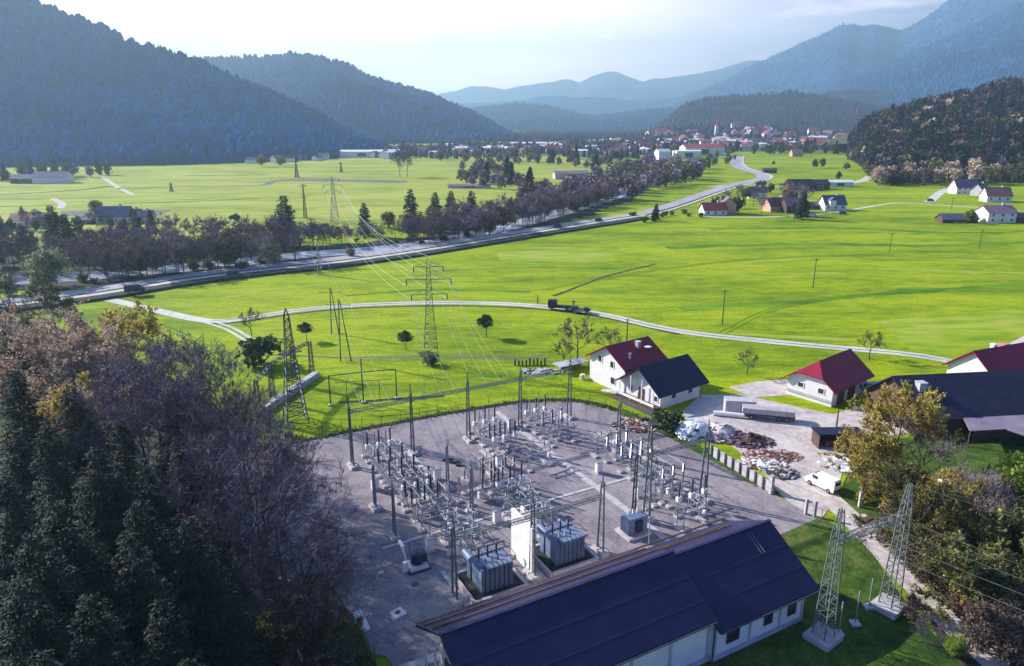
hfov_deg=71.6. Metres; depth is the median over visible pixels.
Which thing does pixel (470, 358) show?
field track
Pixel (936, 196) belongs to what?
field track
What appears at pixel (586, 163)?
bare tree
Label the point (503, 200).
bare tree
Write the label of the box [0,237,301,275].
woodland floor
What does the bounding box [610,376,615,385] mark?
window
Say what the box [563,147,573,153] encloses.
autumn tree
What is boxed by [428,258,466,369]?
wire
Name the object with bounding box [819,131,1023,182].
wooded hill
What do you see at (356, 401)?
trench
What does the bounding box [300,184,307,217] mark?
pylon
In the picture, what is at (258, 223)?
bare tree
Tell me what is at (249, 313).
field tree
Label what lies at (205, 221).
bare tree
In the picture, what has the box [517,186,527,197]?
bare tree
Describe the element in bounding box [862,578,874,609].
post insulator
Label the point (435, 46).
sky
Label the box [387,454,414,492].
circuit breaker
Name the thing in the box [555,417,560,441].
surge arrester
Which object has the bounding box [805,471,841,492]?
van
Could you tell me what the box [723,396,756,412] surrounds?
container
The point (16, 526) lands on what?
conifer tree
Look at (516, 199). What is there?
bare tree
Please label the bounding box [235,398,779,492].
yard kerb
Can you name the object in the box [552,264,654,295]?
field ditch
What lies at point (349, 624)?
bush
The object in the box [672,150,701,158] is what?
hall
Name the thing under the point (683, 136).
town house
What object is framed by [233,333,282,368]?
tree
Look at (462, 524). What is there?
cable duct
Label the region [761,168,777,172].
hut
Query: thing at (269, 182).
road
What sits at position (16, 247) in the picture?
autumn tree
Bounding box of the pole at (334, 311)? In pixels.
[329,287,338,333]
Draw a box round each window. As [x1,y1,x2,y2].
[20,179,28,182]
[357,153,365,156]
[598,354,601,362]
[610,360,613,368]
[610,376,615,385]
[685,153,692,156]
[701,149,708,153]
[726,628,739,643]
[763,613,772,625]
[787,602,796,616]
[797,381,803,387]
[817,387,824,394]
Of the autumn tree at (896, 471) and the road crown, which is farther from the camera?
the road crown
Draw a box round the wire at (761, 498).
[667,451,848,534]
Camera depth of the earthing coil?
82.04 m
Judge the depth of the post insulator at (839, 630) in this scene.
71.67 m
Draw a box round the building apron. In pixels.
[399,651,438,665]
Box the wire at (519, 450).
[461,398,580,497]
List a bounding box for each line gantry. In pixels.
[346,356,575,470]
[631,445,638,510]
[643,419,712,523]
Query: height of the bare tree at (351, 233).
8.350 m
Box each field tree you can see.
[238,307,266,335]
[296,322,313,340]
[396,330,414,349]
[476,314,492,336]
[548,337,573,360]
[552,312,602,357]
[594,325,622,346]
[733,346,760,374]
[857,329,888,358]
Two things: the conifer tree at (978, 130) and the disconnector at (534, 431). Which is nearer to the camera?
the disconnector at (534, 431)
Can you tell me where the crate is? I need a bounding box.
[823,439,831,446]
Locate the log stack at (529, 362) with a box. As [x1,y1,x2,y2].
[514,358,545,365]
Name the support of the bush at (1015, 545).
on the bramble ground at (969, 660)
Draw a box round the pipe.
[713,410,744,417]
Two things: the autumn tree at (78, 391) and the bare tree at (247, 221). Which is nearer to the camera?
the autumn tree at (78, 391)
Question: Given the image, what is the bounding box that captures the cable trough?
[262,371,319,411]
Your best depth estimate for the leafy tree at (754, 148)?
1087.96 m
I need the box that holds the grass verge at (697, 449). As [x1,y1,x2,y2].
[619,410,756,485]
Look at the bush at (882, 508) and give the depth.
91.40 m
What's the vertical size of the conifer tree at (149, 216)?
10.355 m
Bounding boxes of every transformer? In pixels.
[365,432,370,463]
[375,447,381,477]
[376,430,381,460]
[388,427,393,457]
[388,444,393,475]
[399,442,405,471]
[401,471,408,506]
[402,478,409,512]
[413,468,419,501]
[415,475,420,508]
[426,465,432,499]
[428,472,434,504]
[454,541,527,603]
[472,410,478,439]
[479,456,485,486]
[482,408,487,436]
[486,422,492,451]
[490,454,496,484]
[491,425,497,454]
[492,406,496,434]
[495,468,501,502]
[497,420,502,449]
[502,423,507,452]
[503,451,507,482]
[506,418,512,446]
[507,465,513,499]
[512,420,518,450]
[518,462,524,496]
[524,399,529,427]
[533,397,538,425]
[536,519,598,576]
[539,411,545,438]
[543,395,547,422]
[549,409,554,436]
[559,407,563,434]
[603,433,609,463]
[613,431,619,460]
[615,507,651,541]
[617,442,624,473]
[623,428,628,458]
[627,440,633,470]
[638,437,643,465]
[673,483,681,518]
[687,479,694,514]
[699,475,707,509]
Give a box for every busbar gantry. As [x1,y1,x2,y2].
[368,457,402,542]
[441,438,479,517]
[612,399,655,464]
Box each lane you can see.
[50,198,65,207]
[101,177,134,194]
[854,175,870,182]
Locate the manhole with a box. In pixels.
[389,607,406,619]
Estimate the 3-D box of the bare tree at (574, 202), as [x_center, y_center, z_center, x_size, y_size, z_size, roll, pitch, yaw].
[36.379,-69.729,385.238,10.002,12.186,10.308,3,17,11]
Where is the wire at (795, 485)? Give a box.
[697,442,890,519]
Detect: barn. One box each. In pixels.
[552,170,588,178]
[720,196,735,214]
[781,197,799,212]
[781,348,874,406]
[784,179,814,190]
[812,179,830,189]
[862,370,1023,446]
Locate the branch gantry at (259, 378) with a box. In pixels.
[253,341,314,420]
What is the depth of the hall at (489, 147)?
1118.68 m
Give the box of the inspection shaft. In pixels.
[352,610,370,631]
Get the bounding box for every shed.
[9,174,32,183]
[74,216,95,223]
[447,184,490,188]
[809,201,819,208]
[829,180,853,186]
[934,213,979,222]
[1016,213,1023,222]
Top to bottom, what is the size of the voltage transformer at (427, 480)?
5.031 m
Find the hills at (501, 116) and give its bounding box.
[477,106,672,131]
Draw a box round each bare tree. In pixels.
[0,225,18,241]
[0,229,20,262]
[0,239,20,272]
[0,269,61,336]
[2,239,29,265]
[7,223,45,251]
[17,208,33,223]
[17,216,34,226]
[25,233,55,251]
[29,244,52,255]
[35,339,180,468]
[38,214,59,223]
[40,232,63,255]
[55,339,230,473]
[59,233,90,272]
[71,163,78,175]
[71,241,93,271]
[73,246,100,276]
[77,226,101,248]
[83,207,105,230]
[84,164,94,176]
[86,242,121,280]
[87,325,216,445]
[90,224,111,245]
[93,328,211,450]
[97,214,113,229]
[98,222,129,237]
[100,334,255,460]
[102,227,132,265]
[104,246,127,276]
[104,404,399,645]
[112,217,135,231]
[120,226,154,242]
[120,229,153,244]
[123,234,169,278]
[128,228,151,237]
[130,231,164,273]
[135,423,319,607]
[140,224,161,238]
[143,212,176,235]
[143,359,275,487]
[153,232,188,274]
[157,230,178,261]
[160,224,187,237]
[163,213,190,236]
[164,384,311,507]
[178,237,204,271]
[179,214,204,238]
[180,454,374,665]
[181,410,325,570]
[182,374,297,500]
[188,237,212,269]
[190,223,214,237]
[192,212,221,231]
[198,229,226,267]
[200,238,228,269]
[207,216,236,233]
[229,502,355,664]
[231,213,258,234]
[231,234,257,260]
[231,507,367,665]
[237,240,257,260]
[240,223,261,243]
[242,226,275,264]
[251,227,279,251]
[254,215,294,246]
[255,218,271,240]
[262,212,278,226]
[268,210,298,232]
[272,216,312,260]
[280,231,305,259]
[305,220,322,242]
[313,223,334,243]
[347,228,361,245]
[363,220,377,236]
[368,223,385,244]
[371,227,387,246]
[386,219,405,239]
[388,148,410,172]
[394,217,417,238]
[396,150,419,176]
[397,210,417,232]
[410,215,423,232]
[411,215,425,236]
[416,218,439,243]
[434,213,455,236]
[436,204,456,230]
[443,212,465,232]
[444,200,470,233]
[450,196,473,213]
[450,216,468,238]
[452,211,472,230]
[457,160,466,168]
[458,216,478,237]
[466,207,490,235]
[468,174,476,183]
[469,166,479,179]
[473,199,497,217]
[474,162,483,175]
[475,156,484,166]
[478,170,488,180]
[478,220,489,233]
[479,211,500,234]
[482,200,498,214]
[483,211,499,226]
[489,173,496,184]
[493,193,513,208]
[495,152,502,162]
[495,171,508,188]
[500,161,504,171]
[503,151,511,161]
[504,203,521,217]
[505,195,521,216]
[509,195,534,224]
[512,171,522,182]
[512,201,528,225]
[514,174,525,189]
[515,197,538,220]
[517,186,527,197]
[525,208,541,224]
[528,187,551,200]
[529,193,550,216]
[531,183,540,191]
[532,150,540,160]
[532,202,547,224]
[540,182,562,196]
[548,189,567,202]
[552,195,570,211]
[552,197,566,218]
[553,197,569,214]
[555,182,570,193]
[556,156,562,163]
[558,176,571,189]
[567,151,575,161]
[567,178,581,187]
[571,193,585,211]
[572,159,578,166]
[577,186,591,196]
[579,176,591,187]
[582,159,589,167]
[583,192,594,209]
[587,187,599,206]
[588,172,598,184]
[590,165,600,174]
[595,166,603,177]
[600,177,618,201]
[602,170,616,177]
[604,164,618,176]
[617,175,624,188]
[625,165,637,174]
[625,171,639,184]
[625,180,639,198]
[638,178,646,190]
[640,155,648,165]
[644,169,655,185]
[648,152,657,164]
[651,174,664,187]
[652,166,662,184]
[669,163,678,169]
[669,168,681,185]
[689,158,697,164]
[696,162,704,178]
[720,188,735,197]
[731,184,746,195]
[748,184,764,204]
[755,193,771,213]
[778,180,795,192]
[795,186,815,197]
[828,142,833,151]
[866,410,973,472]
[881,155,893,163]
[919,458,1022,527]
[977,165,984,182]
[995,156,1009,169]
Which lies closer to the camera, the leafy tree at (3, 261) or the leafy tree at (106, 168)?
the leafy tree at (3, 261)
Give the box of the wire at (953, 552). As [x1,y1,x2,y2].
[886,525,1022,579]
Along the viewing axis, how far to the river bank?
295.18 m
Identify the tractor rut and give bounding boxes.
[146,321,242,382]
[157,322,249,380]
[544,253,893,288]
[548,254,890,289]
[719,289,1008,331]
[727,290,1020,332]
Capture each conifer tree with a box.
[0,163,9,180]
[0,217,9,236]
[0,324,44,419]
[0,370,78,521]
[0,429,53,603]
[0,475,69,663]
[0,530,105,665]
[0,578,83,665]
[18,318,61,399]
[19,500,137,647]
[25,156,35,173]
[25,649,63,665]
[26,425,99,582]
[42,205,60,241]
[49,386,133,520]
[50,158,56,168]
[55,214,82,256]
[62,592,147,665]
[65,446,138,600]
[67,233,83,262]
[69,309,90,384]
[85,330,115,388]
[100,419,162,540]
[102,499,206,646]
[103,531,206,665]
[109,473,136,580]
[118,218,128,233]
[120,465,198,602]
[138,597,209,665]
[145,211,157,232]
[154,407,211,514]
[158,517,271,665]
[163,435,236,566]
[176,657,205,665]
[185,456,257,588]
[192,602,255,665]
[199,534,277,665]
[273,195,300,241]
[356,203,373,234]
[401,189,419,229]
[428,192,441,217]
[444,191,457,216]
[447,142,451,154]
[465,191,477,227]
[484,162,490,180]
[502,157,508,176]
[505,161,515,184]
[513,149,518,161]
[525,171,533,190]
[528,167,534,182]
[550,149,554,162]
[573,144,578,154]
[575,152,579,164]
[593,154,598,166]
[650,210,655,221]
[651,203,660,219]
[734,140,738,150]
[793,190,810,218]
[803,138,809,152]
[833,141,838,153]
[865,115,870,123]
[871,147,877,157]
[896,112,902,122]
[907,107,913,116]
[914,139,922,152]
[916,112,924,123]
[921,97,926,107]
[924,109,929,119]
[925,120,935,133]
[936,118,941,127]
[940,106,945,116]
[940,133,948,151]
[966,95,972,105]
[973,123,982,139]
[987,81,993,90]
[994,110,1000,117]
[995,143,1001,151]
[996,87,1005,100]
[997,126,1005,141]
[1008,133,1016,144]
[1017,141,1023,153]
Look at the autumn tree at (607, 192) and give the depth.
439.67 m
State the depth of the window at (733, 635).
68.88 m
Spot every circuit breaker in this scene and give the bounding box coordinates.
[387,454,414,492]
[409,479,440,521]
[468,466,497,506]
[488,456,516,495]
[627,444,652,480]
[658,463,684,501]
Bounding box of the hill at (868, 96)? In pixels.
[818,89,900,104]
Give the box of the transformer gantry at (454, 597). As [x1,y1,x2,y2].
[445,471,610,607]
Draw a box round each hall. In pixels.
[339,150,381,157]
[456,146,513,148]
[499,142,556,145]
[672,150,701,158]
[679,144,724,155]
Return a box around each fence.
[262,390,700,442]
[360,623,379,665]
[821,510,951,664]
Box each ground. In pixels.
[0,132,1023,665]
[0,321,369,665]
[729,380,789,396]
[897,550,1023,665]
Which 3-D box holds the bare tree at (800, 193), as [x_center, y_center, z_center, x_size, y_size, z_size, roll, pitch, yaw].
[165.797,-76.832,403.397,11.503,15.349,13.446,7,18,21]
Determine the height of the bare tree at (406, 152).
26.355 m
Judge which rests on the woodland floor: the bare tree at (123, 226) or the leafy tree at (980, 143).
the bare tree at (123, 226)
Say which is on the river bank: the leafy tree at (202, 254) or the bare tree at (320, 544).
the leafy tree at (202, 254)
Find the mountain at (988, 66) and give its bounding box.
[823,2,1023,105]
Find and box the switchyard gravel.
[209,402,816,665]
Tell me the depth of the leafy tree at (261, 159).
785.43 m
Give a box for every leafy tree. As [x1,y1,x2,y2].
[0,245,7,263]
[0,274,18,295]
[4,218,17,232]
[14,161,27,173]
[14,223,25,232]
[15,234,30,253]
[18,260,35,277]
[24,247,71,286]
[31,218,40,229]
[36,163,48,171]
[50,163,58,170]
[60,162,72,172]
[71,215,79,225]
[73,218,83,227]
[73,224,81,234]
[88,199,102,212]
[93,160,102,174]
[94,245,115,273]
[101,161,112,174]
[105,218,115,227]
[124,249,152,276]
[131,215,144,228]
[187,243,208,263]
[193,232,212,258]
[208,238,238,266]
[241,236,259,258]
[256,154,267,164]
[257,242,282,263]
[267,235,289,252]
[275,155,286,166]
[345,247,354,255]
[380,211,395,226]
[483,219,496,232]
[526,153,532,161]
[568,199,580,211]
[580,195,590,209]
[589,154,593,162]
[604,174,619,197]
[614,165,623,176]
[622,159,635,171]
[626,170,642,180]
[670,144,676,151]
[677,164,690,183]
[711,156,717,165]
[711,196,720,201]
[734,196,745,210]
[740,187,752,200]
[750,144,757,153]
[767,143,773,153]
[768,183,774,193]
[771,141,776,153]
[777,140,784,153]
[790,202,797,211]
[796,200,811,212]
[812,158,818,166]
[819,158,825,166]
[822,141,830,153]
[836,171,842,178]
[843,162,850,169]
[865,164,873,178]
[896,169,907,183]
[897,153,912,165]
[908,139,921,148]
[927,156,943,168]
[955,149,963,160]
[963,209,977,220]
[972,136,984,151]
[982,164,1001,183]
[990,116,1002,127]
[1001,116,1013,124]
[1003,96,1013,106]
[1003,121,1012,129]
[1005,81,1014,96]
[1007,161,1023,182]
[1010,153,1023,166]
[1011,76,1020,87]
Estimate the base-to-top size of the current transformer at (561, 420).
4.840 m
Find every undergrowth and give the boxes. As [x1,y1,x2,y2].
[265,573,376,665]
[870,493,1023,665]
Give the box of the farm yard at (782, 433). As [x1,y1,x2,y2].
[682,394,907,518]
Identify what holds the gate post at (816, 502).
on the farm yard at (782, 433)
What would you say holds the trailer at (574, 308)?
on the field road verge at (454, 305)
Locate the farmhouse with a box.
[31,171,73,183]
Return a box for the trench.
[339,395,444,402]
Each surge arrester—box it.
[380,457,386,483]
[392,454,396,480]
[404,452,409,477]
[457,534,464,564]
[461,468,468,495]
[470,529,473,552]
[477,465,481,488]
[537,509,543,539]
[545,420,551,443]
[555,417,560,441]
[564,416,570,438]
[642,482,649,510]
[651,479,657,507]
[657,477,665,505]
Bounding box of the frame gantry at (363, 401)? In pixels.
[328,358,398,406]
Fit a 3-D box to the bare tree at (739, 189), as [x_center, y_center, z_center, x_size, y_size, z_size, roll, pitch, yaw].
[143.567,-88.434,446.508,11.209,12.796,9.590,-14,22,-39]
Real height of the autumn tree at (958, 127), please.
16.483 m
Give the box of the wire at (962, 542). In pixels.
[901,518,1022,565]
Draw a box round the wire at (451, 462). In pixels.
[423,399,479,518]
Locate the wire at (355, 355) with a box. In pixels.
[339,307,374,400]
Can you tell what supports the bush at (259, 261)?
on the river bank
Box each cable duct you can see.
[382,468,664,548]
[398,443,427,475]
[440,570,469,605]
[479,449,562,521]
[496,411,670,541]
[536,566,546,579]
[597,432,690,492]
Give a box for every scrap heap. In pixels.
[699,423,747,443]
[766,466,799,479]
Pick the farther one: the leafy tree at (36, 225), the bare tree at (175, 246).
the leafy tree at (36, 225)
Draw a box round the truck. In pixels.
[548,299,575,310]
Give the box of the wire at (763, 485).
[681,446,863,524]
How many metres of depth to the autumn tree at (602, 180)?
459.13 m
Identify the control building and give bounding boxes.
[416,517,821,665]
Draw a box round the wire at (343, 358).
[327,305,361,406]
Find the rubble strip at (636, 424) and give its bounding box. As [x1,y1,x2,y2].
[612,417,662,432]
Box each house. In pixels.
[8,210,47,226]
[31,214,45,228]
[94,204,132,223]
[129,207,141,222]
[133,208,156,223]
[244,157,255,163]
[269,155,279,162]
[284,155,294,161]
[297,153,307,159]
[311,155,321,160]
[317,153,329,159]
[370,151,379,157]
[380,151,394,158]
[545,145,558,153]
[571,149,587,156]
[585,336,667,391]
[609,354,708,413]
[639,142,651,146]
[647,130,656,133]
[656,128,667,135]
[678,135,689,140]
[698,200,728,215]
[699,139,710,143]
[711,136,728,141]
[717,141,728,146]
[731,122,739,127]
[741,143,754,150]
[747,128,758,134]
[747,185,767,197]
[758,143,769,150]
[761,130,772,137]
[761,195,782,211]
[784,131,795,137]
[789,149,803,155]
[790,142,800,147]
[807,128,820,135]
[808,136,827,138]
[813,138,827,142]
[818,193,847,210]
[823,130,832,135]
[941,342,1023,372]
[947,177,978,193]
[970,181,987,195]
[974,203,1018,222]
[979,185,1013,201]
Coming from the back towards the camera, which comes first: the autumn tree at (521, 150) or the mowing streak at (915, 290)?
the autumn tree at (521, 150)
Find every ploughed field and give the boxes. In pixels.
[61,209,172,215]
[274,179,406,182]
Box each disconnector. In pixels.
[368,440,400,472]
[393,468,426,504]
[414,494,451,533]
[438,506,477,546]
[461,451,492,484]
[477,417,507,446]
[504,487,540,524]
[522,440,552,472]
[529,406,557,434]
[588,427,618,458]
[632,457,665,490]
[672,494,709,533]
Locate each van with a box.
[123,284,144,292]
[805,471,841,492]
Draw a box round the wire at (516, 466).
[472,427,564,504]
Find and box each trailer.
[569,305,590,313]
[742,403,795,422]
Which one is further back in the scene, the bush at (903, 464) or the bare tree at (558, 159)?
the bare tree at (558, 159)
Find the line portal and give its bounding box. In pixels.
[802,483,913,652]
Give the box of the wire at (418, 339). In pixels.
[414,283,422,391]
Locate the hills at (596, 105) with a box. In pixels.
[453,96,682,115]
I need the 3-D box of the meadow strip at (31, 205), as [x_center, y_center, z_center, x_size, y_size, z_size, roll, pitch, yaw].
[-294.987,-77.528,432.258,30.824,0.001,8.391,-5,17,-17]
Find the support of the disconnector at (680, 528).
on the switchyard gravel
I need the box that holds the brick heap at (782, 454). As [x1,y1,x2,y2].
[741,448,803,463]
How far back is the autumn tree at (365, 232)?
296.23 m
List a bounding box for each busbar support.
[382,460,414,488]
[411,493,446,524]
[425,506,462,536]
[445,522,482,557]
[501,486,533,516]
[503,479,535,508]
[520,503,550,526]
[550,423,576,447]
[608,425,631,449]
[665,481,695,508]
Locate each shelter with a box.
[552,357,589,374]
[811,427,864,448]
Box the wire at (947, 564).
[868,531,1022,594]
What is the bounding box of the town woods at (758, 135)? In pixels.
[596,122,842,143]
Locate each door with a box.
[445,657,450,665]
[638,387,644,399]
[836,391,844,404]
[846,386,855,399]
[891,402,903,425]
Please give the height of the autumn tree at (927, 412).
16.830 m
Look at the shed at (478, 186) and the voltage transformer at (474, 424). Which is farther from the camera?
the shed at (478, 186)
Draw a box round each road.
[0,186,110,194]
[0,214,637,303]
[104,299,952,362]
[117,180,405,188]
[601,388,681,422]
[636,156,769,214]
[790,442,1009,665]
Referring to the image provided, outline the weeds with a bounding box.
[248,397,702,449]
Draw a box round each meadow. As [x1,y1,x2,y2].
[0,155,614,242]
[497,247,623,263]
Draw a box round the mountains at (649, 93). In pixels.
[620,61,758,100]
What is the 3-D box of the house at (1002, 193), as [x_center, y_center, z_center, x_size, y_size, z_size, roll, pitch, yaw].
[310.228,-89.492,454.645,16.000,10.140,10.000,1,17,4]
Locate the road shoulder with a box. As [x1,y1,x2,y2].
[649,156,773,215]
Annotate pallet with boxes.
[639,417,649,420]
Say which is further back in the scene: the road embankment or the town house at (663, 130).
the town house at (663, 130)
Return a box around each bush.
[75,272,89,281]
[89,277,97,283]
[186,261,200,269]
[202,260,214,268]
[228,213,240,220]
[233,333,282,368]
[235,260,248,267]
[255,599,326,665]
[256,256,265,263]
[259,554,318,605]
[281,573,334,619]
[295,615,339,664]
[312,571,350,608]
[313,614,366,665]
[422,353,439,365]
[639,216,647,222]
[653,408,684,433]
[853,471,901,511]
[856,469,879,494]
[875,492,910,519]
[877,456,912,496]
[879,466,929,500]
[891,491,955,537]
[893,507,948,572]
[899,591,931,621]
[900,486,984,551]
[905,525,946,583]
[908,612,946,645]
[910,530,1022,631]
[922,520,998,581]
[933,463,1014,508]
[943,545,985,604]
[943,632,969,657]
[952,594,1023,665]
[956,621,992,654]
[957,556,1023,622]
[961,475,1023,518]
[969,504,1023,569]
[969,525,1023,575]
[975,450,1023,510]
[984,584,1023,652]
[995,565,1023,617]
[997,498,1023,524]
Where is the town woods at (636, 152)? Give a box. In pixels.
[363,135,824,159]
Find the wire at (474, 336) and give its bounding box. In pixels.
[451,285,499,380]
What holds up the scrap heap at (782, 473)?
on the farm yard at (782, 433)
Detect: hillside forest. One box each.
[0,0,387,166]
[188,50,519,143]
[471,101,678,131]
[653,89,897,132]
[667,0,1023,107]
[812,0,1023,106]
[845,103,913,184]
[846,76,1023,169]
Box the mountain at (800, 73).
[676,0,1022,106]
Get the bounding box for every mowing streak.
[184,276,468,306]
[345,288,530,295]
[432,266,616,271]
[469,371,555,379]
[617,270,1023,280]
[664,242,1023,248]
[678,283,1023,310]
[691,330,927,344]
[708,227,1023,233]
[739,257,1016,262]
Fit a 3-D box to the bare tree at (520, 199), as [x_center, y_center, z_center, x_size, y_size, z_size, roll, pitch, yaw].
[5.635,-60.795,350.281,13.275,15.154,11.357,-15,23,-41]
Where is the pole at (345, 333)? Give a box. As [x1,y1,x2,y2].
[338,298,351,361]
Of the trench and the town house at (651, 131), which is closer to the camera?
the trench
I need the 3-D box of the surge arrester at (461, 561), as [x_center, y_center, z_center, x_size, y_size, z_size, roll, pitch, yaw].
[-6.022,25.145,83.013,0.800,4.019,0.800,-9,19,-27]
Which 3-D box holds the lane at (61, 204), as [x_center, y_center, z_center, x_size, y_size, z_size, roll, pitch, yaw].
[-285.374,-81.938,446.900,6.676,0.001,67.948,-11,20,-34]
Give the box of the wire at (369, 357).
[350,305,390,402]
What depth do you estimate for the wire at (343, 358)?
124.74 m
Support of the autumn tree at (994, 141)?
on the wooded hill at (841, 139)
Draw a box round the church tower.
[714,120,718,134]
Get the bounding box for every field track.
[206,323,246,340]
[218,323,253,338]
[265,354,542,357]
[356,357,548,359]
[703,203,1022,217]
[924,188,947,201]
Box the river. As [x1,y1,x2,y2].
[14,174,645,283]
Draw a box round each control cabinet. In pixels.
[370,476,379,490]
[424,535,435,553]
[432,466,441,481]
[492,507,501,523]
[495,453,502,466]
[507,417,514,428]
[540,499,550,514]
[594,460,603,474]
[634,483,643,498]
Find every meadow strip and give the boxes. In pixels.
[0,204,54,206]
[123,198,258,203]
[186,174,265,175]
[350,162,430,164]
[782,161,858,165]
[877,308,1023,358]
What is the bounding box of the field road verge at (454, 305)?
[212,305,679,334]
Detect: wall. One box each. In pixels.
[511,507,533,572]
[520,506,540,532]
[710,445,774,494]
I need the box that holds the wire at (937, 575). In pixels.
[851,538,1022,610]
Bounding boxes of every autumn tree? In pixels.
[0,238,25,268]
[0,298,108,436]
[0,311,149,425]
[0,370,152,470]
[9,280,84,334]
[18,245,39,261]
[26,365,170,466]
[56,238,82,267]
[77,228,93,243]
[82,297,175,397]
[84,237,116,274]
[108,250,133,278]
[109,247,136,275]
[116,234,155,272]
[145,238,178,273]
[145,246,169,276]
[164,241,190,271]
[165,236,199,271]
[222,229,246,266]
[225,227,243,253]
[231,222,245,231]
[267,225,291,242]
[305,224,317,243]
[311,223,333,245]
[323,223,338,239]
[332,226,350,246]
[356,225,370,240]
[406,225,419,242]
[422,206,440,231]
[424,215,442,234]
[427,219,445,242]
[437,151,444,159]
[445,217,462,238]
[451,211,467,235]
[456,169,464,181]
[461,154,468,161]
[461,170,470,183]
[467,209,481,230]
[473,150,481,158]
[473,221,482,231]
[478,176,486,184]
[490,161,496,171]
[492,163,501,171]
[495,205,517,231]
[497,211,516,226]
[509,149,514,158]
[519,147,526,156]
[521,181,534,192]
[533,180,546,192]
[534,155,540,163]
[535,197,552,221]
[559,182,577,205]
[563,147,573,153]
[586,186,597,200]
[589,162,596,169]
[595,188,609,206]
[597,176,609,199]
[600,191,612,203]
[605,155,613,166]
[611,189,620,200]
[621,177,638,189]
[633,166,640,174]
[641,164,653,178]
[660,171,673,186]
[662,164,669,172]
[686,163,700,179]
[727,146,734,153]
[754,180,767,189]
[780,189,797,196]
[784,142,790,150]
[795,144,805,149]
[807,144,815,153]
[816,414,914,501]
[846,379,969,470]
[853,455,971,594]
[862,160,871,173]
[871,165,891,185]
[882,166,897,183]
[900,161,916,180]
[909,169,922,183]
[913,466,991,524]
[919,160,928,167]
[919,167,934,184]
[922,150,934,158]
[928,167,945,183]
[933,168,946,184]
[941,117,952,125]
[941,161,957,181]
[945,97,953,105]
[949,125,959,131]
[949,160,961,168]
[949,168,964,179]
[951,140,970,147]
[964,157,987,171]
[966,164,984,178]
[974,118,985,123]
[983,138,999,147]
[993,165,1007,182]
[1010,141,1020,150]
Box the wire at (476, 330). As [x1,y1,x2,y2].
[444,274,510,378]
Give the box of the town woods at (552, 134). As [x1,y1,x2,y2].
[475,129,645,143]
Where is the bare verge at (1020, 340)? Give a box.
[1009,336,1023,343]
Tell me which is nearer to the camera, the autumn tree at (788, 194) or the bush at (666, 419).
the bush at (666, 419)
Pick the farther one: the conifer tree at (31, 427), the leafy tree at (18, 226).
the leafy tree at (18, 226)
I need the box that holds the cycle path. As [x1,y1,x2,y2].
[2,215,645,305]
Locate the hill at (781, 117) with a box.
[674,93,861,130]
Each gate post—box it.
[804,498,809,514]
[812,500,818,516]
[857,491,863,506]
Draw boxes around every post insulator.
[361,434,366,457]
[373,432,376,454]
[383,430,388,452]
[436,483,442,508]
[446,479,453,505]
[455,477,462,503]
[476,412,481,431]
[528,400,531,420]
[537,398,541,418]
[656,467,663,492]
[836,601,844,636]
[849,590,861,626]
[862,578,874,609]
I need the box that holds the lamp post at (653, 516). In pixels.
[648,515,654,547]
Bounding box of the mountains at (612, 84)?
[436,60,762,103]
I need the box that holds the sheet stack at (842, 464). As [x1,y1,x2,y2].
[816,454,853,472]
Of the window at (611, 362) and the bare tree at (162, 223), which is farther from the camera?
the bare tree at (162, 223)
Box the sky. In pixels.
[39,0,947,94]
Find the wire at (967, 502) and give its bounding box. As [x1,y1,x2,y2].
[910,484,1021,519]
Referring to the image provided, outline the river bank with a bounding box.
[0,156,671,292]
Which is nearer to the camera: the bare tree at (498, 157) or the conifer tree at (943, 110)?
the conifer tree at (943, 110)
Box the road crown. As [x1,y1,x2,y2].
[214,302,947,360]
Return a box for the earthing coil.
[398,540,431,575]
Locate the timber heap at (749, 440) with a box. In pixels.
[724,431,775,448]
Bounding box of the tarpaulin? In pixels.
[672,419,709,440]
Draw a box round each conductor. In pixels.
[375,439,445,496]
[471,446,518,471]
[619,438,684,469]
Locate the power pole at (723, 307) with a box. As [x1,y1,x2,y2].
[722,290,725,324]
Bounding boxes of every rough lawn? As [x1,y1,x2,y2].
[699,518,959,665]
[838,437,1023,552]
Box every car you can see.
[226,270,239,275]
[864,381,875,392]
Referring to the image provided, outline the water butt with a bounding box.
[580,373,585,379]
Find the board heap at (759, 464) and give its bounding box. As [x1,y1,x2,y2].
[737,455,788,470]
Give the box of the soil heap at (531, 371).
[521,367,564,374]
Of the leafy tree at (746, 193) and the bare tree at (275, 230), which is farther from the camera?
the leafy tree at (746, 193)
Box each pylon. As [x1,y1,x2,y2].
[277,308,309,426]
[292,159,298,177]
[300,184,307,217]
[313,242,322,274]
[323,175,341,223]
[405,256,451,365]
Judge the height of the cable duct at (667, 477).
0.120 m
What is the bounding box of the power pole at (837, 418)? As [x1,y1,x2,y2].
[835,409,839,426]
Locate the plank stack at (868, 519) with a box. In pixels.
[847,514,877,525]
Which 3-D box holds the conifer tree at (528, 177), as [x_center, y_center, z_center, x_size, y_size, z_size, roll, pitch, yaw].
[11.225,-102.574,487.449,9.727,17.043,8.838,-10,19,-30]
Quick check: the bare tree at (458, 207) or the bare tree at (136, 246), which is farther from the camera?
the bare tree at (458, 207)
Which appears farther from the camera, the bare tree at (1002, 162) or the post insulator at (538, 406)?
the bare tree at (1002, 162)
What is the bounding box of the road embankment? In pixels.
[0,216,649,314]
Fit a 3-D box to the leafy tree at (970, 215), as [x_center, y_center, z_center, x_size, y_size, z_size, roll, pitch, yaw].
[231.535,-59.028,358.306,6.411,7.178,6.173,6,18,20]

